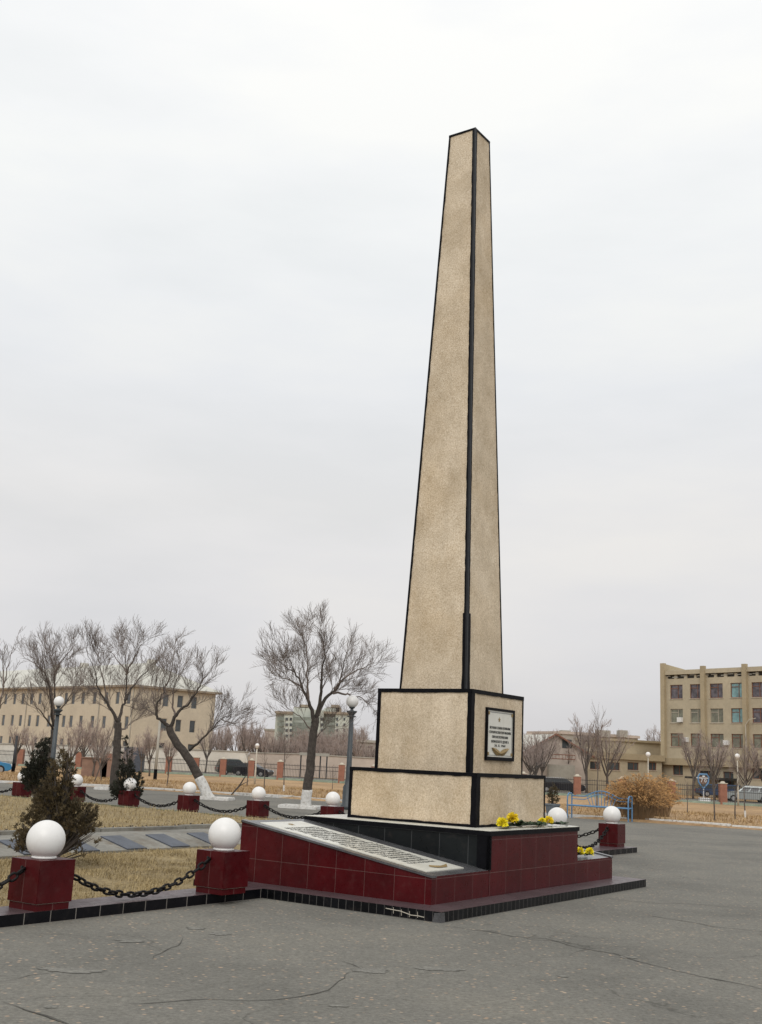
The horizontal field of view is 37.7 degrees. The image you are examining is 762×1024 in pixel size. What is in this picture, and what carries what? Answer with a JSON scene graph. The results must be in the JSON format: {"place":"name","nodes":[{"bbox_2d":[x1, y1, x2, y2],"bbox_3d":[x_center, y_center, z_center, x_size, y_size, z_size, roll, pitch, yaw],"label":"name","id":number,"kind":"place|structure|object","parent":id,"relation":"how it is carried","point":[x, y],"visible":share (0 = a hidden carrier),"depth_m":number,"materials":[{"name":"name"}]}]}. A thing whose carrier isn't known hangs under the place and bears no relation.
{"place":"outdoors","nodes":[
{"label":"outdoors","id":0,"kind":"place"},
{"bbox_2d":[0,783,761,1023],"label":"asphalt plaza","id":1,"kind":"structure","parent":0,"point":[263,953],"depth_m":9.28,"materials":[{"name":"grey asphalt"}]},
{"bbox_2d":[50,696,63,771],"bbox_3d":[-11.987,8.459,41.021,0.432,3.347,0.432,3,-12,0],"label":"street lamp","id":2,"kind":"object","parent":1,"relation":"on","point":[58,701],"visible":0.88,"depth_m":41.11,"materials":[{"name":"metal"}]},
{"bbox_2d":[35,967,106,972],"bbox_3d":[-2.271,3.333,8.127,0.553,0.001,0.207,3,-12,0],"label":"asphalt patch","id":3,"kind":"object","parent":1,"relation":"on","point":[74,970],"visible":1,"depth_m":8.13,"materials":[{"name":"grey asphalt"}]},
{"bbox_2d":[0,827,241,858],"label":"sloped memorial slabs","id":4,"kind":"structure","parent":1,"relation":"on","point":[142,839],"depth_m":17.96,"materials":[{"name":"concrete"}]},
{"bbox_2d":[0,823,241,834],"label":"kerb strip","id":5,"kind":"object","parent":4,"relation":"on","point":[114,829],"visible":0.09,"depth_m":19.30,"materials":[{"name":"concrete"}]},
{"bbox_2d":[100,835,146,849],"bbox_3d":[-4.036,5.184,17.526,0.626,0.161,0.420,-6,-15,34],"label":"name plaque","id":6,"kind":"object","parent":4,"relation":"on","point":[123,842],"visible":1,"depth_m":17.49,"materials":[{"name":"grey stone"}]},
{"bbox_2d":[145,834,189,846],"bbox_3d":[-3.494,5.383,18.305,0.626,0.161,0.420,-6,-15,34],"label":"name plaque","id":7,"kind":"object","parent":4,"relation":"on","point":[165,839],"visible":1,"depth_m":18.27,"materials":[{"name":"grey stone"}]},
{"bbox_2d":[0,887,262,927],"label":"tiled kerb","id":8,"kind":"structure","parent":1,"relation":"on","point":[91,907],"depth_m":11.09,"materials":[{"name":"black tile"}]},
{"bbox_2d":[7,820,74,911],"bbox_3d":[-3.178,3.309,10.514,0.414,0.792,0.414,-6,-15,34],"label":"bollard","id":9,"kind":"object","parent":8,"relation":"on","point":[44,881],"visible":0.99,"depth_m":10.38,"materials":[{"name":"red tile"}]},
{"bbox_2d":[0,865,25,889],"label":"chain","id":10,"kind":"object","parent":9,"relation":"hanging from","point":[17,874],"visible":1,"depth_m":10.22,"materials":[{"name":"black metal"}]},
{"bbox_2d":[74,856,210,897],"bbox_3d":[-2.467,3.727,11.368,0.080,0.372,1.956,-7,-16,38],"label":"chain","id":11,"kind":"object","parent":9,"relation":"hanging from","point":[128,893],"visible":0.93,"depth_m":11.35,"materials":[{"name":"black metal"}]},
{"bbox_2d":[194,817,249,894],"bbox_3d":[-1.738,3.775,12.306,0.414,0.792,0.414,-6,-15,34],"label":"bollard","id":12,"kind":"object","parent":8,"relation":"on","point":[225,871],"visible":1,"depth_m":12.17,"materials":[{"name":"red tile"}]},
{"bbox_2d":[0,794,283,830],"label":"lawn","id":13,"kind":"structure","parent":1,"relation":"on","point":[116,823],"depth_m":25.98,"materials":[{"name":"beige plant"}]},
{"bbox_2d":[20,737,51,793],"bbox_3d":[-8.688,6.525,28.148,0.835,1.754,0.850,-4,-14,29],"label":"conifer shrub","id":14,"kind":"object","parent":13,"relation":"on","point":[32,773],"visible":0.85,"depth_m":28.05,"materials":[{"name":"green plant"}]},
{"bbox_2d":[109,735,144,797],"bbox_3d":[-7.090,7.209,31.299,1.069,1.930,1.058,3,-12,0],"label":"conifer shrub","id":15,"kind":"object","parent":13,"relation":"on","point":[119,785],"visible":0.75,"depth_m":31.18,"materials":[{"name":"green plant"}]},
{"bbox_2d":[0,844,581,906],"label":"lawn","id":16,"kind":"structure","parent":1,"relation":"on","point":[165,859],"depth_m":14.16,"materials":[{"name":"beige plant"}]},
{"bbox_2d":[7,748,102,858],"bbox_3d":[-4.240,3.895,14.700,1.272,1.575,0.799,3,-12,0],"label":"conifer shrub","id":17,"kind":"object","parent":16,"relation":"on","point":[62,809],"visible":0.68,"depth_m":14.59,"materials":[{"name":"green plant"}]},
{"bbox_2d":[278,804,320,809],"bbox_3d":[-2.520,9.269,35.102,1.250,0.120,0.900,0,-13,11],"label":"tree pit kerb","id":18,"kind":"object","parent":1,"relation":"on","point":[300,806],"visible":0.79,"depth_m":34.71,"materials":[{"name":"white concrete"}]},
{"bbox_2d":[340,695,358,809],"bbox_3d":[-1.012,7.761,36.169,0.432,3.622,0.432,3,-12,0],"label":"street lamp","id":19,"kind":"object","parent":1,"relation":"on","point":[352,701],"visible":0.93,"depth_m":36.12,"materials":[{"name":"metal"}]},
{"bbox_2d":[193,127,645,922],"bbox_3d":[1.027,-0.392,15.846,3.453,10.956,5.707,-6,-15,34],"label":"obelisk monument","id":20,"kind":"object","parent":1,"relation":"on","point":[435,793],"visible":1,"depth_m":14.78,"materials":[{"name":"beige stone"}]},
{"bbox_2d":[506,812,551,826],"bbox_3d":[1.902,3.920,14.242,0.904,0.193,0.183,14,-17,-43],"label":"cut flower","id":21,"kind":"object","parent":20,"relation":"on","point":[509,816],"visible":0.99,"depth_m":14.01,"materials":[{"name":"yellow plant"}]},
{"bbox_2d":[545,781,559,815],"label":"potted conifer","id":22,"kind":"object","parent":1,"relation":"on","point":[550,805],"visible":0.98,"depth_m":36.81,"materials":[{"name":"green plant"}]},
{"bbox_2d":[567,791,632,821],"bbox_3d":[7.238,9.712,37.002,2.108,0.938,0.524,-4,-14,27],"label":"park bench","id":23,"kind":"object","parent":1,"relation":"on","point":[601,806],"visible":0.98,"depth_m":37.16,"materials":[{"name":"blue paint"}]},
{"bbox_2d":[592,846,636,854],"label":"tiled kerb","id":24,"kind":"structure","parent":1,"relation":"on","point":[607,850],"depth_m":22.06,"materials":[{"name":"black tile"}]},
{"bbox_2d":[548,807,566,824],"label":"bollard","id":25,"kind":"object","parent":24,"relation":"on","point":[557,814],"visible":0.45,"depth_m":20.43,"materials":[{"name":"white stone"}]},
{"bbox_2d":[598,806,624,846],"bbox_3d":[4.715,6.412,22.813,0.414,0.792,0.414,-6,-15,34],"label":"bollard","id":26,"kind":"object","parent":24,"relation":"on","point":[614,836],"visible":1,"depth_m":22.68,"materials":[{"name":"red tile"}]},
{"bbox_2d":[0,759,761,829],"bbox_3d":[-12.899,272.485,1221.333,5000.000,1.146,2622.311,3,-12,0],"label":"ground","id":27,"kind":"structure","parent":0,"point":[722,808],"depth_m":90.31,"materials":[{"name":"brown plant"}]},
{"bbox_2d":[0,627,26,708],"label":"bare tree","id":28,"kind":"object","parent":27,"relation":"on","point":[3,659],"visible":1,"depth_m":46.66,"materials":[{"name":"brown plant"}]},
{"bbox_2d":[7,724,30,767],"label":"bare tree","id":29,"kind":"object","parent":27,"relation":"on","point":[19,737],"visible":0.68,"depth_m":117.14,"materials":[{"name":"brown plant"}]},
{"bbox_2d":[21,729,47,758],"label":"bare tree","id":30,"kind":"object","parent":27,"relation":"on","point":[25,740],"visible":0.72,"depth_m":115.06,"materials":[{"name":"brown plant"}]},
{"bbox_2d":[11,622,95,763],"bbox_3d":[-14.198,7.896,47.106,3.882,6.901,3.794,3,-12,0],"label":"bare tree","id":31,"kind":"object","parent":27,"relation":"on","point":[53,662],"visible":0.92,"depth_m":46.87,"materials":[{"name":"brown plant"}]},
{"bbox_2d":[56,724,92,775],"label":"bare tree","id":32,"kind":"object","parent":27,"relation":"on","point":[86,740],"visible":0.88,"depth_m":87.83,"materials":[{"name":"brown plant"}]},
{"bbox_2d":[69,717,103,756],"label":"bare tree","id":33,"kind":"object","parent":27,"relation":"on","point":[83,752],"visible":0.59,"depth_m":102.31,"materials":[{"name":"brown plant"}]},
{"bbox_2d":[81,757,106,776],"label":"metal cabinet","id":34,"kind":"object","parent":27,"relation":"on","point":[87,767],"visible":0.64,"depth_m":97.23,"materials":[{"name":"beige metal"}]},
{"bbox_2d":[84,723,113,776],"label":"bare tree","id":35,"kind":"object","parent":27,"relation":"on","point":[105,739],"visible":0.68,"depth_m":97.29,"materials":[{"name":"brown plant"}]},
{"bbox_2d":[92,740,112,777],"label":"bare tree","id":36,"kind":"object","parent":27,"relation":"on","point":[105,757],"visible":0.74,"depth_m":68.01,"materials":[{"name":"brown plant"}]},
{"bbox_2d":[0,659,221,749],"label":"apartment building","id":37,"kind":"structure","parent":27,"relation":"on","point":[190,721],"depth_m":172.51,"materials":[{"name":"beige concrete"}]},
{"bbox_2d":[57,614,168,787],"bbox_3d":[-10.652,7.219,43.173,4.862,6.968,4.970,3,-12,0],"label":"bare tree","id":38,"kind":"object","parent":27,"relation":"on","point":[116,756],"visible":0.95,"depth_m":43.33,"materials":[{"name":"brown plant"}]},
{"bbox_2d":[0,743,248,772],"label":"boundary wall","id":39,"kind":"structure","parent":27,"relation":"on","point":[214,755],"depth_m":142.38,"materials":[{"name":"grey concrete"}]},
{"bbox_2d":[123,747,144,771],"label":"metal kiosk","id":40,"kind":"object","parent":27,"relation":"on","point":[137,761],"visible":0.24,"depth_m":123.78,"materials":[{"name":"grey metal"}]},
{"bbox_2d":[133,731,155,773],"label":"bare tree","id":41,"kind":"object","parent":27,"relation":"on","point":[142,757],"visible":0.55,"depth_m":114.84,"materials":[{"name":"brown plant"}]},
{"bbox_2d":[139,726,164,775],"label":"bare tree","id":42,"kind":"object","parent":27,"relation":"on","point":[147,743],"visible":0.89,"depth_m":109.01,"materials":[{"name":"brown plant"}]},
{"bbox_2d":[153,721,160,779],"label":"utility pole","id":43,"kind":"object","parent":27,"relation":"on","point":[156,758],"visible":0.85,"depth_m":97.45,"materials":[{"name":"grey concrete"}]},
{"bbox_2d":[159,741,177,774],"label":"bare tree","id":44,"kind":"object","parent":27,"relation":"on","point":[167,752],"visible":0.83,"depth_m":116.75,"materials":[{"name":"brown plant"}]},
{"bbox_2d":[129,628,260,796],"bbox_3d":[-6.560,7.024,39.404,5.072,6.286,3.192,0,-13,10],"label":"bare tree","id":45,"kind":"object","parent":27,"relation":"on","point":[196,772],"visible":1,"depth_m":39.23,"materials":[{"name":"brown plant"}]},
{"bbox_2d":[195,728,221,772],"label":"bare tree","id":46,"kind":"object","parent":27,"relation":"on","point":[202,743],"visible":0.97,"depth_m":136.60,"materials":[{"name":"brown plant"}]},
{"bbox_2d":[209,726,234,749],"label":"bare tree","id":47,"kind":"object","parent":27,"relation":"on","point":[226,739],"visible":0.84,"depth_m":146.27,"materials":[{"name":"brown plant"}]},
{"bbox_2d":[222,724,252,750],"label":"bare tree","id":48,"kind":"object","parent":27,"relation":"on","point":[233,742],"visible":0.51,"depth_m":155.56,"materials":[{"name":"brown plant"}]},
{"bbox_2d":[233,717,265,751],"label":"bare tree","id":49,"kind":"object","parent":27,"relation":"on","point":[243,731],"visible":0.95,"depth_m":151.53,"materials":[{"name":"brown plant"}]},
{"bbox_2d":[249,726,280,752],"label":"bare tree","id":50,"kind":"object","parent":27,"relation":"on","point":[260,744],"visible":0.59,"depth_m":160.77,"materials":[{"name":"brown plant"}]},
{"bbox_2d":[263,734,287,752],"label":"bare tree","id":51,"kind":"object","parent":27,"relation":"on","point":[276,747],"visible":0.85,"depth_m":146.45,"materials":[{"name":"brown plant"}]},
{"bbox_2d":[277,717,293,790],"bbox_3d":[-4.369,10.758,49.745,0.821,3.320,0.884,-8,-17,40],"label":"sapling","id":52,"kind":"object","parent":27,"relation":"on","point":[281,739],"visible":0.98,"depth_m":49.66,"materials":[{"name":"brown plant"}]},
{"bbox_2d":[274,704,348,744],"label":"apartment block","id":53,"kind":"structure","parent":27,"relation":"on","point":[293,720],"depth_m":294.95,"materials":[{"name":"grey concrete"}]},
{"bbox_2d":[249,752,374,778],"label":"boundary wall","id":54,"kind":"structure","parent":27,"relation":"on","point":[293,759],"depth_m":144.35,"materials":[{"name":"beige paint"}]},
{"bbox_2d":[299,752,329,777],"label":"shelter","id":55,"kind":"object","parent":27,"relation":"on","point":[317,754],"visible":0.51,"depth_m":135.75,"materials":[{"name":"grey concrete"}]},
{"bbox_2d":[253,600,399,805],"bbox_3d":[-1.846,6.226,36.129,4.813,6.723,4.516,3,-12,0],"label":"bare tree","id":56,"kind":"object","parent":27,"relation":"on","point":[306,795],"visible":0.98,"depth_m":35.88,"materials":[{"name":"brown plant"}]},
{"bbox_2d":[340,725,367,756],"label":"bare tree","id":57,"kind":"object","parent":27,"relation":"on","point":[355,738],"visible":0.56,"depth_m":181.97,"materials":[{"name":"brown plant"}]},
{"bbox_2d":[0,780,761,828],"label":"kerb","id":58,"kind":"structure","parent":27,"relation":"on","point":[276,796],"depth_m":42.75,"materials":[{"name":"grey concrete"}]},
{"bbox_2d":[10,763,761,806],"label":"fence plinth","id":59,"kind":"structure","parent":27,"relation":"on","point":[691,801],"depth_m":118.92,"materials":[{"name":"grey concrete"}]},
{"bbox_2d":[573,774,581,794],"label":"fence pillar","id":60,"kind":"structure","parent":59,"relation":"on","point":[577,784],"depth_m":110.06,"materials":[{"name":"brick"}]},
{"bbox_2d":[679,783,718,800],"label":"iron fence","id":61,"kind":"object","parent":59,"relation":"on","point":[703,790],"visible":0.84,"depth_m":105.97,"materials":[{"name":"metal"}]},
{"bbox_2d":[717,781,727,803],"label":"fence pillar","id":62,"kind":"structure","parent":59,"relation":"on","point":[722,792],"depth_m":104.94,"materials":[{"name":"brick"}]},
{"bbox_2d":[523,740,547,774],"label":"bare tree","id":63,"kind":"object","parent":27,"relation":"on","point":[533,758],"visible":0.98,"depth_m":121.88,"materials":[{"name":"brown plant"}]},
{"bbox_2d":[523,733,550,774],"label":"bare tree","id":64,"kind":"object","parent":27,"relation":"on","point":[528,767],"visible":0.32,"depth_m":127.03,"materials":[{"name":"grey plant"}]},
{"bbox_2d":[523,730,560,774],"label":"bare tree","id":65,"kind":"object","parent":27,"relation":"on","point":[553,750],"visible":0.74,"depth_m":126.41,"materials":[{"name":"brown plant"}]},
{"bbox_2d":[522,733,594,791],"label":"gabled house","id":66,"kind":"structure","parent":27,"relation":"on","point":[557,766],"depth_m":130.94,"materials":[{"name":"grey concrete"}]},
{"bbox_2d":[527,730,639,742],"bbox_3d":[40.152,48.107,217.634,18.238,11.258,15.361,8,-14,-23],"label":"roof","id":67,"kind":"structure","parent":27,"relation":"on","point":[569,734],"depth_m":213.40,"materials":[{"name":"brown concrete"}]},
{"bbox_2d":[568,712,611,792],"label":"bare tree","id":68,"kind":"object","parent":27,"relation":"on","point":[588,756],"visible":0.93,"depth_m":124.93,"materials":[{"name":"brown plant"}]},
{"bbox_2d":[590,702,607,808],"bbox_3d":[9.139,10.183,46.939,0.992,4.540,1.336,3,-12,0],"label":"sapling","id":69,"kind":"object","parent":27,"relation":"on","point":[595,737],"visible":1,"depth_m":46.78,"materials":[{"name":"brown plant"}]},
{"bbox_2d":[594,726,633,787],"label":"bare tree","id":70,"kind":"object","parent":27,"relation":"on","point":[609,753],"visible":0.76,"depth_m":131.54,"materials":[{"name":"brown plant"}]},
{"bbox_2d":[588,751,664,791],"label":"building","id":71,"kind":"structure","parent":27,"relation":"on","point":[630,764],"depth_m":141.59,"materials":[{"name":"beige concrete"}]},
{"bbox_2d":[575,738,660,755],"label":"rooftop block","id":72,"kind":"structure","parent":71,"relation":"on","point":[643,747],"depth_m":155.26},
{"bbox_2d":[602,773,675,819],"bbox_3d":[8.622,9.482,37.355,2.470,1.592,1.915,3,-12,0],"label":"dry bush","id":73,"kind":"object","parent":27,"relation":"on","point":[646,801],"visible":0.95,"depth_m":37.10,"materials":[{"name":"plant"}]},
{"bbox_2d":[645,772,684,816],"bbox_3d":[10.252,10.380,41.039,1.826,1.634,1.379,3,-12,0],"label":"dry bush","id":74,"kind":"object","parent":27,"relation":"on","point":[662,811],"visible":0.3,"depth_m":40.81,"materials":[{"name":"plant"}]},
{"bbox_2d":[677,729,707,797],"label":"bare tree","id":75,"kind":"object","parent":27,"relation":"on","point":[698,747],"visible":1,"depth_m":125.19,"materials":[{"name":"grey plant"}]},
{"bbox_2d":[660,663,761,796],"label":"office building","id":76,"kind":"structure","parent":27,"relation":"on","point":[723,705],"depth_m":141.96,"materials":[{"name":"beige concrete"}]},
{"bbox_2d":[671,685,682,698],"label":"window","id":77,"kind":"structure","parent":76,"relation":"in","point":[676,690],"depth_m":146.93,"materials":[{"name":"grey glass"}]},
{"bbox_2d":[690,684,699,698],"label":"window","id":78,"kind":"structure","parent":76,"relation":"in","point":[694,688],"depth_m":144.55,"materials":[{"name":"grey glass"}]},
{"bbox_2d":[709,683,722,698],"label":"window","id":79,"kind":"structure","parent":76,"relation":"in","point":[716,690],"depth_m":141.85,"materials":[{"name":"grey glass"}]},
{"bbox_2d":[711,708,722,722],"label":"window","id":80,"kind":"structure","parent":76,"relation":"in","point":[716,714],"depth_m":141.16,"materials":[{"name":"grey glass"}]},
{"bbox_2d":[711,734,723,747],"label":"window","id":81,"kind":"structure","parent":76,"relation":"in","point":[717,738],"depth_m":140.61,"materials":[{"name":"grey glass"}]},
{"bbox_2d":[731,683,741,697],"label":"window","id":82,"kind":"structure","parent":76,"relation":"in","point":[736,688],"depth_m":139.48,"materials":[{"name":"teal glass"}]},
{"bbox_2d":[731,708,742,722],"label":"window","id":83,"kind":"structure","parent":76,"relation":"in","point":[736,713],"depth_m":138.84,"materials":[{"name":"teal glass"}]},
{"bbox_2d":[732,734,742,748],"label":"window","id":84,"kind":"structure","parent":76,"relation":"in","point":[735,737],"depth_m":138.13,"materials":[{"name":"grey glass"}]},
{"bbox_2d":[751,682,761,697],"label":"window","id":85,"kind":"structure","parent":76,"relation":"in","point":[756,686],"depth_m":137.05,"materials":[{"name":"brown glass"}]},
{"bbox_2d":[699,731,723,820],"bbox_3d":[11.521,9.184,38.890,0.936,3.141,0.772,3,-12,0],"label":"sapling","id":86,"kind":"object","parent":27,"relation":"on","point":[711,773],"visible":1,"depth_m":38.99,"materials":[{"name":"brown plant"}]},
{"bbox_2d":[695,784,730,796],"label":"parked car","id":87,"kind":"object","parent":27,"relation":"on","point":[710,789],"visible":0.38,"depth_m":133.53,"materials":[{"name":"blue metal"}]},
{"bbox_2d":[699,736,733,799],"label":"bare tree","id":88,"kind":"object","parent":27,"relation":"on","point":[721,764],"visible":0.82,"depth_m":124.72,"materials":[{"name":"grey plant"}]},
{"bbox_2d":[731,736,751,817],"bbox_3d":[15.227,11.024,46.829,1.289,3.542,0.782,13,-16,-38],"label":"sapling","id":89,"kind":"object","parent":27,"relation":"on","point":[744,750],"visible":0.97,"depth_m":46.77,"materials":[{"name":"brown plant"}]},
{"bbox_2d":[724,743,761,800],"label":"bare tree","id":90,"kind":"object","parent":27,"relation":"on","point":[747,766],"visible":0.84,"depth_m":121.77,"materials":[{"name":"grey plant"}]},
{"bbox_2d":[743,736,761,780],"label":"bare tree","id":91,"kind":"object","parent":27,"relation":"on","point":[750,758],"visible":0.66,"depth_m":122.48,"materials":[{"name":"grey plant"}]},
{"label":"side kerb","id":92,"kind":"structure","parent":27,"relation":"on","visible":0},
{"bbox_2d":[12,772,31,796],"bbox_3d":[-10.746,8.161,33.511,0.414,0.792,0.414,-6,-15,34],"label":"bollard","id":93,"kind":"object","parent":92,"relation":"on","point":[17,789],"visible":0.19,"depth_m":33.32,"materials":[{"name":"red tile"}]},
{"bbox_2d":[70,774,85,801],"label":"bollard","id":94,"kind":"object","parent":92,"relation":"on","point":[78,781],"visible":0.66,"depth_m":32.11,"materials":[{"name":"red tile"}]},
{"bbox_2d":[118,778,139,806],"bbox_3d":[-6.978,7.780,30.989,0.414,0.792,0.414,-6,-15,34],"label":"bollard","id":95,"kind":"object","parent":92,"relation":"on","point":[129,798],"visible":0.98,"depth_m":30.84,"materials":[{"name":"red tile"}]},
{"bbox_2d":[177,782,199,811],"bbox_3d":[-5.114,7.591,29.742,0.414,0.792,0.414,-6,-15,34],"label":"bollard","id":96,"kind":"object","parent":92,"relation":"on","point":[186,802],"visible":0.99,"depth_m":29.61,"materials":[{"name":"red tile"}]},
{"bbox_2d":[246,787,269,817],"bbox_3d":[-3.127,7.391,28.412,0.414,0.792,0.414,-6,-15,34],"label":"bollard","id":97,"kind":"object","parent":92,"relation":"on","point":[254,807],"visible":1,"depth_m":28.28,"materials":[{"name":"red tile"}]},
{"bbox_2d":[194,799,245,812],"bbox_3d":[-4.128,7.663,29.040,2.011,0.306,0.090,-6,-15,34],"label":"chain","id":98,"kind":"object","parent":97,"relation":"hanging from","point":[214,810],"visible":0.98,"depth_m":29.04,"materials":[{"name":"black metal"}]},
{"bbox_2d":[320,792,343,814],"bbox_3d":[-1.181,7.194,27.110,0.414,0.792,0.414,-6,-15,34],"label":"bollard","id":99,"kind":"object","parent":92,"relation":"on","point":[332,799],"visible":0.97,"depth_m":27.00,"materials":[{"name":"white stone"}]},
{"bbox_2d":[0,0,761,750],"label":"sky","id":100,"kind":"structure","parent":0,"point":[220,220],"materials":[{"name":"white"}]},
{"bbox_2d":[5,762,761,803],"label":"parking lot","id":101,"kind":"structure","parent":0,"point":[344,780],"depth_m":127.55,"materials":[{"name":"grey asphalt"}]},
{"bbox_2d":[215,758,242,774],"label":"parked car","id":102,"kind":"object","parent":101,"relation":"on","point":[229,770],"visible":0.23,"depth_m":126.70,"materials":[{"name":"black metal"}]},
{"bbox_2d":[232,763,273,776],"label":"parked car","id":103,"kind":"object","parent":101,"relation":"on","point":[244,770],"visible":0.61,"depth_m":124.98,"materials":[{"name":"black metal"}]},
{"bbox_2d":[545,777,584,792],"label":"parked car","id":104,"kind":"object","parent":101,"relation":"on","point":[562,786],"visible":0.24,"depth_m":114.99,"materials":[{"name":"black metal"}]},
{"bbox_2d":[727,785,761,801],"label":"parked car","id":105,"kind":"object","parent":101,"relation":"on","point":[749,795],"visible":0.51,"depth_m":114.05,"materials":[{"name":"silver metal"}]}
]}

